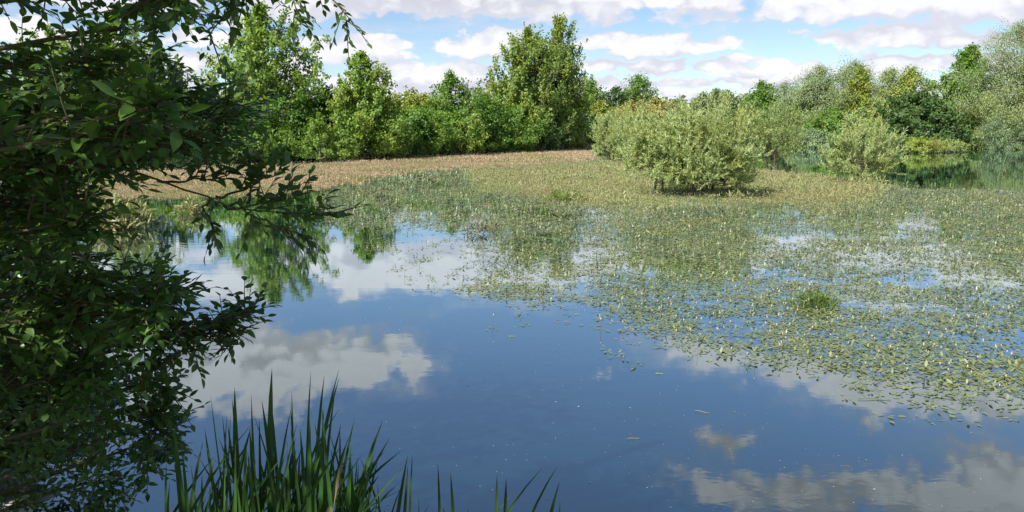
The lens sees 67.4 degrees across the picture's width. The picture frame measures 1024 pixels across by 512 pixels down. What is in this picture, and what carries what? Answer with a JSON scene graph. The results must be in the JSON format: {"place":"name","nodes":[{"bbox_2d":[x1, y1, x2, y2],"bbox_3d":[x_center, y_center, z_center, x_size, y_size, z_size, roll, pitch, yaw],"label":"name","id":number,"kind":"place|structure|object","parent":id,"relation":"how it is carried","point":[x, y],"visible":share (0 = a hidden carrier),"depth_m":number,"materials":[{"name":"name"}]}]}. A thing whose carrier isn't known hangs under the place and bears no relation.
{"place":"outdoors","nodes":[
{"label":"outdoors","id":0,"kind":"place"},
{"bbox_2d":[0,144,593,500],"bbox_3d":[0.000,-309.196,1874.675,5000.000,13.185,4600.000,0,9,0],"label":"ground","id":1,"kind":"structure","parent":0,"point":[4,496],"depth_m":66.80,"materials":[{"name":"brown soil"}]},
{"bbox_2d":[0,496,32,511],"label":"stone","id":2,"kind":"object","parent":1,"relation":"on","point":[8,503],"visible":0.3,"depth_m":4.80,"materials":[{"name":"grey stone"}]},
{"bbox_2d":[0,466,41,492],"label":"stone","id":3,"kind":"object","parent":1,"relation":"on","point":[10,479],"visible":0.09,"depth_m":5.31,"materials":[{"name":"grey stone"}]},
{"bbox_2d":[4,22,77,111],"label":"poplar tree","id":4,"kind":"object","parent":1,"relation":"on","point":[50,32],"visible":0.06,"depth_m":67.06,"materials":[{"name":"green plant"}]},
{"bbox_2d":[31,488,57,502],"bbox_3d":[-3.250,1.700,5.329,0.219,0.147,0.293,2,9,10],"label":"stone","id":5,"kind":"object","parent":1,"relation":"on","point":[49,497],"visible":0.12,"depth_m":5.28,"materials":[{"name":"grey stone"}]},
{"bbox_2d":[0,70,137,492],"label":"dense bush","id":6,"kind":"object","parent":1,"relation":"on","point":[15,428],"visible":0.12,"depth_m":4.91,"materials":[{"name":"green plant"}]},
{"bbox_2d":[55,14,182,111],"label":"poplar tree","id":7,"kind":"object","parent":1,"relation":"on","point":[125,41],"visible":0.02,"depth_m":65.72,"materials":[{"name":"green plant"}]},
{"bbox_2d":[166,63,195,110],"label":"young poplar tree","id":8,"kind":"object","parent":1,"relation":"on","point":[181,86],"visible":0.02,"depth_m":70.36,"materials":[{"name":"green plant"}]},
{"bbox_2d":[0,0,371,511],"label":"overhanging tree","id":9,"kind":"object","parent":1,"relation":"on","point":[115,127],"visible":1,"depth_m":2.63,"materials":[{"name":"green plant"}]},
{"bbox_2d":[173,87,236,152],"bbox_3d":[-25.906,-11.126,64.955,8.794,6.185,8.098,0,9,0],"label":"round tree","id":10,"kind":"object","parent":1,"relation":"on","point":[234,151],"visible":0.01,"depth_m":63.30,"materials":[{"name":"green plant"}]},
{"bbox_2d":[147,150,362,162],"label":"bank grass","id":11,"kind":"structure","parent":1,"relation":"on","point":[219,157],"depth_m":63.23,"materials":[{"name":"green plant"}]},
{"bbox_2d":[183,1,340,150],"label":"poplar tree","id":12,"kind":"object","parent":1,"relation":"on","point":[252,51],"visible":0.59,"depth_m":66.79,"materials":[{"name":"green plant"}]},
{"bbox_2d":[218,96,311,160],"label":"bank shrub","id":13,"kind":"object","parent":1,"relation":"on","point":[278,136],"visible":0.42,"depth_m":63.34,"materials":[{"name":"green plant"}]},
{"bbox_2d":[269,104,335,155],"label":"alder tree","id":14,"kind":"object","parent":1,"relation":"on","point":[298,125],"visible":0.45,"depth_m":66.35,"materials":[{"name":"green plant"}]},
{"bbox_2d":[297,112,336,160],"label":"shrub","id":15,"kind":"object","parent":1,"relation":"on","point":[321,134],"visible":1,"depth_m":62.91,"materials":[{"name":"green plant"}]},
{"bbox_2d":[307,87,358,148],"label":"dark tree","id":16,"kind":"object","parent":1,"relation":"on","point":[323,104],"visible":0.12,"depth_m":72.85,"materials":[{"name":"green plant"}]},
{"bbox_2d":[312,50,419,158],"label":"alder tree","id":17,"kind":"object","parent":1,"relation":"on","point":[371,100],"visible":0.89,"depth_m":66.41,"materials":[{"name":"green plant"}]},
{"bbox_2d":[361,111,418,158],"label":"bank shrub","id":18,"kind":"object","parent":1,"relation":"on","point":[398,151],"visible":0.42,"depth_m":67.94,"materials":[{"name":"green plant"}]},
{"bbox_2d":[384,85,438,121],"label":"yellow tree","id":19,"kind":"object","parent":1,"relation":"on","point":[412,100],"visible":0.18,"depth_m":83.52,"materials":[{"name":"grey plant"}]},
{"bbox_2d":[423,69,489,141],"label":"alder tree","id":20,"kind":"object","parent":1,"relation":"on","point":[445,99],"visible":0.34,"depth_m":81.62,"materials":[{"name":"green plant"}]},
{"bbox_2d":[468,84,491,104],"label":"pale willow tree","id":21,"kind":"object","parent":1,"relation":"on","point":[476,88],"visible":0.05,"depth_m":109.31,"materials":[{"name":"green plant"}]},
{"bbox_2d":[469,89,516,152],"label":"bank shrub","id":22,"kind":"object","parent":1,"relation":"on","point":[492,141],"visible":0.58,"depth_m":85.79,"materials":[{"name":"green plant"}]},
{"bbox_2d":[408,142,590,154],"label":"bank grass","id":23,"kind":"structure","parent":1,"relation":"on","point":[580,147],"depth_m":105.25,"materials":[{"name":"green plant"}]},
{"bbox_2d":[6,94,1018,117],"bbox_3d":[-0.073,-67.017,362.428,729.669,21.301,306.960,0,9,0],"label":"distant wood","id":24,"kind":"object","parent":1,"relation":"on","point":[683,96],"visible":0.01,"depth_m":295.35,"materials":[{"name":"green plant"}]},
{"bbox_2d":[482,104,551,151],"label":"bank shrub","id":25,"kind":"object","parent":1,"relation":"on","point":[525,141],"visible":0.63,"depth_m":88.96,"materials":[{"name":"green plant"}]},
{"bbox_2d":[476,21,592,136],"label":"great poplar tree","id":26,"kind":"object","parent":1,"relation":"on","point":[521,86],"visible":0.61,"depth_m":93.46,"materials":[{"name":"green plant"}]},
{"bbox_2d":[510,120,575,150],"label":"bank shrub","id":27,"kind":"object","parent":1,"relation":"on","point":[551,141],"visible":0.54,"depth_m":93.43,"materials":[{"name":"green plant"}]},
{"bbox_2d":[533,12,594,149],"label":"poplar tree","id":28,"kind":"object","parent":1,"relation":"on","point":[557,34],"visible":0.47,"depth_m":97.51,"materials":[{"name":"green plant"}]},
{"bbox_2d":[558,97,599,149],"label":"dark tree","id":29,"kind":"object","parent":1,"relation":"on","point":[588,131],"visible":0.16,"depth_m":100.89,"materials":[{"name":"green plant"}]},
{"bbox_2d":[578,113,607,144],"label":"backing tree","id":30,"kind":"object","parent":1,"relation":"on","point":[591,118],"visible":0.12,"depth_m":119.01,"materials":[{"name":"green plant"}]},
{"bbox_2d":[581,78,613,113],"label":"round tree","id":31,"kind":"object","parent":1,"relation":"on","point":[594,91],"visible":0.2,"depth_m":160.28,"materials":[{"name":"green plant"}]},
{"bbox_2d":[582,100,613,145],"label":"ochre tree","id":32,"kind":"object","parent":1,"relation":"on","point":[599,107],"visible":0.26,"depth_m":121.99,"materials":[{"name":"green plant"}]},
{"bbox_2d":[598,85,632,120],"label":"round tree","id":33,"kind":"object","parent":1,"relation":"on","point":[615,92],"visible":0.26,"depth_m":165.52,"materials":[{"name":"green plant"}]},
{"bbox_2d":[616,71,659,112],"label":"round tree","id":34,"kind":"object","parent":1,"relation":"on","point":[637,82],"visible":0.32,"depth_m":167.29,"materials":[{"name":"green plant"}]},
{"bbox_2d":[637,95,676,123],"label":"ochre tree","id":35,"kind":"object","parent":1,"relation":"on","point":[661,105],"visible":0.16,"depth_m":117.06,"materials":[{"name":"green plant"}]},
{"bbox_2d":[661,96,695,125],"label":"willow tree","id":36,"kind":"object","parent":1,"relation":"on","point":[675,100],"visible":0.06,"depth_m":185.82,"materials":[{"name":"green plant"}]},
{"bbox_2d":[689,90,718,122],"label":"willow tree","id":37,"kind":"object","parent":1,"relation":"on","point":[704,96],"visible":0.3,"depth_m":187.21,"materials":[{"name":"green plant"}]},
{"bbox_2d":[700,87,734,137],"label":"willow tree","id":38,"kind":"object","parent":1,"relation":"on","point":[716,96],"visible":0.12,"depth_m":189.16,"materials":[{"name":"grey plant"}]},
{"bbox_2d":[719,88,739,114],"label":"willow tree","id":39,"kind":"object","parent":1,"relation":"on","point":[732,97],"visible":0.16,"depth_m":191.02,"materials":[{"name":"green plant"}]},
{"bbox_2d":[730,93,749,119],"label":"willow tree","id":40,"kind":"object","parent":1,"relation":"on","point":[742,96],"visible":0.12,"depth_m":193.46,"materials":[{"name":"green plant"}]},
{"bbox_2d":[725,108,780,134],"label":"backing tree","id":41,"kind":"object","parent":1,"relation":"on","point":[734,112],"visible":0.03,"depth_m":171.43,"materials":[{"name":"green plant"}]},
{"bbox_2d":[739,79,785,139],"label":"dark tree","id":42,"kind":"object","parent":1,"relation":"on","point":[761,91],"visible":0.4,"depth_m":145.91,"materials":[{"name":"green plant"}]},
{"bbox_2d":[748,79,829,143],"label":"willow tree","id":43,"kind":"object","parent":1,"relation":"on","point":[782,88],"visible":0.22,"depth_m":144.27,"materials":[{"name":"green plant"}]},
{"bbox_2d":[769,62,854,143],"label":"willow tree","id":44,"kind":"object","parent":1,"relation":"on","point":[820,75],"visible":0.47,"depth_m":141.56,"materials":[{"name":"green plant"}]},
{"bbox_2d":[801,105,867,145],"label":"round tree","id":45,"kind":"object","parent":1,"relation":"on","point":[830,124],"visible":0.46,"depth_m":129.46,"materials":[{"name":"green plant"}]},
{"bbox_2d":[807,55,880,113],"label":"willow tree","id":46,"kind":"object","parent":1,"relation":"on","point":[848,70],"visible":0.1,"depth_m":145.39,"materials":[{"name":"green plant"}]},
{"bbox_2d":[834,65,872,117],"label":"yellow tree","id":47,"kind":"object","parent":1,"relation":"on","point":[859,90],"visible":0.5,"depth_m":136.38,"materials":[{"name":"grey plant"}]},
{"bbox_2d":[861,63,914,121],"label":"willow tree","id":48,"kind":"object","parent":1,"relation":"on","point":[888,77],"visible":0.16,"depth_m":134.14,"materials":[{"name":"green plant"}]},
{"bbox_2d":[881,64,941,104],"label":"yellow tree","id":49,"kind":"object","parent":1,"relation":"on","point":[910,78],"visible":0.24,"depth_m":131.07,"materials":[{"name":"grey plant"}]},
{"bbox_2d":[872,89,961,146],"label":"dark oak tree","id":50,"kind":"object","parent":1,"relation":"on","point":[902,111],"visible":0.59,"depth_m":108.81,"materials":[{"name":"green plant"}]},
{"bbox_2d":[911,105,989,148],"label":"round tree","id":51,"kind":"object","parent":1,"relation":"on","point":[948,117],"visible":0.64,"depth_m":106.14,"materials":[{"name":"green plant"}]},
{"bbox_2d":[913,42,1006,131],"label":"green ash tree","id":52,"kind":"object","parent":1,"relation":"on","point":[965,58],"visible":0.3,"depth_m":113.92,"materials":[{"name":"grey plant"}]},
{"bbox_2d":[904,143,1023,149],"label":"bank grass","id":53,"kind":"structure","parent":1,"relation":"on","point":[1001,148],"depth_m":102.44,"materials":[{"name":"green plant"}]},
{"bbox_2d":[919,16,1023,145],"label":"great willow tree","id":54,"kind":"object","parent":1,"relation":"on","point":[1016,78],"visible":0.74,"depth_m":104.77,"materials":[{"name":"green plant"}]},
{"bbox_2d":[951,90,1022,148],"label":"willow shrub","id":55,"kind":"object","parent":1,"relation":"on","point":[978,113],"visible":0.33,"depth_m":106.22,"materials":[{"name":"green plant"}]},
{"bbox_2d":[975,109,1023,149],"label":"willow shrub","id":56,"kind":"object","parent":1,"relation":"on","point":[1004,142],"visible":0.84,"depth_m":101.84,"materials":[{"name":"green plant"}]},
{"bbox_2d":[0,0,1023,106],"label":"sky","id":57,"kind":"structure","parent":0,"point":[685,47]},
{"bbox_2d":[7,143,1023,511],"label":"water","id":58,"kind":"structure","parent":0,"point":[763,437],"depth_m":8.14,"materials":[{"name":"blue liquid"}]},
{"bbox_2d":[91,193,166,230],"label":"grass tuft","id":59,"kind":"object","parent":58,"relation":"on","point":[142,217],"visible":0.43,"depth_m":19.90,"materials":[{"name":"green plant"}]},
{"bbox_2d":[172,194,207,214],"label":"grass tuft","id":60,"kind":"object","parent":58,"relation":"on","point":[190,208],"visible":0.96,"depth_m":23.38,"materials":[{"name":"yellow plant"}]},
{"bbox_2d":[78,183,338,201],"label":"reddish weed","id":61,"kind":"object","parent":58,"relation":"on","point":[129,191],"visible":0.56,"depth_m":32.30,"materials":[{"name":"brown plant"}]},
{"bbox_2d":[165,370,407,511],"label":"reed clump","id":62,"kind":"object","parent":58,"relation":"on","point":[271,493],"visible":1,"depth_m":2.85,"materials":[{"name":"green plant"}]},
{"bbox_2d":[89,161,593,184],"bbox_3d":[-9.555,-5.448,48.777,32.546,0.202,26.358,0,9,0],"label":"reddish weed","id":63,"kind":"object","parent":58,"relation":"on","point":[368,170],"visible":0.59,"depth_m":46.75,"materials":[{"name":"brown plant"}]},
{"bbox_2d":[324,132,360,160],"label":"shrub","id":64,"kind":"object","parent":58,"relation":"on","point":[345,146],"visible":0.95,"depth_m":64.01,"materials":[{"name":"green plant"}]},
{"bbox_2d":[354,456,428,511],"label":"reed clump","id":65,"kind":"object","parent":58,"relation":"on","point":[400,499],"visible":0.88,"depth_m":2.88,"materials":[{"name":"green plant"}]},
{"bbox_2d":[392,105,457,156],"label":"bank shrub","id":66,"kind":"object","parent":58,"relation":"on","point":[433,141],"visible":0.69,"depth_m":74.75,"materials":[{"name":"green plant"}]},
{"bbox_2d":[419,470,454,511],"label":"reed clump","id":67,"kind":"object","parent":58,"relation":"on","point":[452,505],"visible":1,"depth_m":2.90,"materials":[{"name":"green plant"}]},
{"bbox_2d":[422,109,491,155],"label":"bank shrub","id":68,"kind":"object","parent":58,"relation":"on","point":[467,131],"visible":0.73,"depth_m":78.03,"materials":[{"name":"green plant"}]},
{"bbox_2d":[341,149,599,161],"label":"reddish weed","id":69,"kind":"object","parent":58,"relation":"on","point":[572,154],"visible":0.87,"depth_m":71.33,"materials":[{"name":"brown plant"}]},
{"bbox_2d":[463,216,503,233],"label":"grass tuft","id":70,"kind":"object","parent":58,"relation":"on","point":[485,227],"visible":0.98,"depth_m":18.96,"materials":[{"name":"green plant"}]},
{"bbox_2d":[495,467,559,511],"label":"reed clump","id":71,"kind":"object","parent":58,"relation":"on","point":[514,502],"visible":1,"depth_m":2.91,"materials":[{"name":"green plant"}]},
{"bbox_2d":[81,148,1023,297],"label":"stems","id":72,"kind":"object","parent":58,"relation":"on","point":[605,200],"depth_m":28.51,"materials":[{"name":"green plant"}]},
{"bbox_2d":[506,156,621,161],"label":"floating weed","id":73,"kind":"object","parent":58,"relation":"on","point":[580,158],"visible":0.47,"depth_m":63.18,"materials":[{"name":"green plant"}]},
{"bbox_2d":[541,187,587,201],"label":"grass tuft","id":74,"kind":"object","parent":58,"relation":"on","point":[558,195],"visible":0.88,"depth_m":27.55,"materials":[{"name":"green plant"}]},
{"bbox_2d":[554,156,633,161],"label":"yellowish weed","id":75,"kind":"object","parent":58,"relation":"on","point":[600,160],"visible":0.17,"depth_m":63.32,"materials":[{"name":"yellow plant"}]},
{"bbox_2d":[192,261,997,510],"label":"floating specks","id":76,"kind":"object","parent":58,"relation":"on","point":[575,436],"visible":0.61,"depth_m":6.31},
{"bbox_2d":[588,101,633,160],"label":"willow shrub","id":77,"kind":"object","parent":58,"relation":"on","point":[606,141],"visible":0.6,"depth_m":63.12,"materials":[{"name":"green plant"}]},
{"bbox_2d":[611,99,647,141],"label":"ochre tree","id":78,"kind":"object","parent":58,"relation":"on","point":[633,105],"visible":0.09,"depth_m":115.43,"materials":[{"name":"green plant"}]},
{"bbox_2d":[357,161,911,184],"bbox_3d":[5.898,-5.496,48.776,28.267,0.215,26.596,0,9,0],"label":"floating weed","id":79,"kind":"object","parent":58,"relation":"on","point":[459,175],"visible":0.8,"depth_m":41.21,"materials":[{"name":"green plant"}]},
{"bbox_2d":[610,100,663,160],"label":"willow shrub","id":80,"kind":"object","parent":58,"relation":"on","point":[626,128],"visible":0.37,"depth_m":58.90,"materials":[{"name":"green plant"}]},
{"bbox_2d":[606,101,707,194],"bbox_3d":[5.945,-4.014,29.817,3.548,4.120,3.585,-6,11,-33],"label":"willow shrub","id":81,"kind":"object","parent":58,"relation":"on","point":[640,144],"visible":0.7,"depth_m":29.21,"materials":[{"name":"green plant"}]},
{"bbox_2d":[308,183,1023,218],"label":"floating weed","id":82,"kind":"object","parent":58,"relation":"on","point":[652,212],"visible":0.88,"depth_m":25.50,"materials":[{"name":"green plant"}]},
{"bbox_2d":[457,161,880,184],"bbox_3d":[7.362,-5.446,48.738,22.576,0.196,26.429,0,9,0],"label":"yellowish weed","id":83,"kind":"object","parent":58,"relation":"on","point":[496,173],"visible":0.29,"depth_m":43.84,"materials":[{"name":"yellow plant"}]},
{"bbox_2d":[319,215,1023,278],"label":"floating weed","id":84,"kind":"object","parent":58,"relation":"on","point":[721,242],"visible":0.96,"depth_m":17.03,"materials":[{"name":"green plant"}]},
{"bbox_2d":[464,184,898,212],"bbox_3d":[7.931,-2.346,29.747,20.240,0.104,12.795,0,9,0],"label":"yellowish weed","id":85,"kind":"object","parent":58,"relation":"on","point":[665,200],"visible":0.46,"depth_m":28.82,"materials":[{"name":"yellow plant"}]},
{"bbox_2d":[484,162,889,203],"bbox_3d":[7.722,-3.792,36.999,17.964,0.813,23.876,-3,10,-18],"label":"standing weed","id":86,"kind":"object","parent":58,"relation":"on","point":[566,176],"visible":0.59,"depth_m":33.25,"materials":[{"name":"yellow plant"}]},
{"bbox_2d":[643,186,749,202],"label":"standing weed","id":87,"kind":"object","parent":58,"relation":"on","point":[727,196],"visible":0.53,"depth_m":29.45,"materials":[{"name":"green plant"}]},
{"bbox_2d":[643,88,774,197],"bbox_3d":[7.497,-4.114,29.360,5.014,4.480,4.566,0,9,0],"label":"willow shrub","id":88,"kind":"object","parent":58,"relation":"on","point":[728,157],"visible":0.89,"depth_m":28.39,"materials":[{"name":"green plant"}]},
{"bbox_2d":[406,274,1023,426],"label":"floating weed","id":89,"kind":"object","parent":58,"relation":"on","point":[928,369],"visible":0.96,"depth_m":10.07,"materials":[{"name":"green plant"}]},
{"bbox_2d":[744,94,813,169],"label":"willow shrub","id":90,"kind":"object","parent":58,"relation":"on","point":[768,140],"visible":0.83,"depth_m":49.39,"materials":[{"name":"green plant"}]},
{"bbox_2d":[791,126,835,147],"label":"willow shrub","id":91,"kind":"object","parent":58,"relation":"on","point":[818,139],"visible":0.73,"depth_m":112.65,"materials":[{"name":"green plant"}]},
{"bbox_2d":[780,288,848,311],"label":"grass tuft","id":92,"kind":"object","parent":58,"relation":"on","point":[820,300],"visible":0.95,"depth_m":10.99,"materials":[{"name":"green plant"}]},
{"bbox_2d":[814,108,912,181],"bbox_3d":[16.973,-5.201,37.359,4.568,4.043,4.438,0,9,0],"label":"willow shrub","id":93,"kind":"object","parent":58,"relation":"on","point":[848,160],"visible":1,"depth_m":36.88,"materials":[{"name":"green plant"}]},
{"bbox_2d":[835,95,904,144],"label":"green willow tree","id":94,"kind":"object","parent":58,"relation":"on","point":[869,111],"visible":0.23,"depth_m":119.55,"materials":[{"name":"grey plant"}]},
{"bbox_2d":[900,134,952,152],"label":"bush","id":95,"kind":"object","parent":58,"relation":"on","point":[923,145],"visible":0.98,"depth_m":86.40,"materials":[{"name":"green plant"}]},
{"bbox_2d":[930,137,974,151],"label":"bush","id":96,"kind":"object","parent":58,"relation":"on","point":[957,146],"visible":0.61,"depth_m":89.87,"materials":[{"name":"green plant"}]}
]}

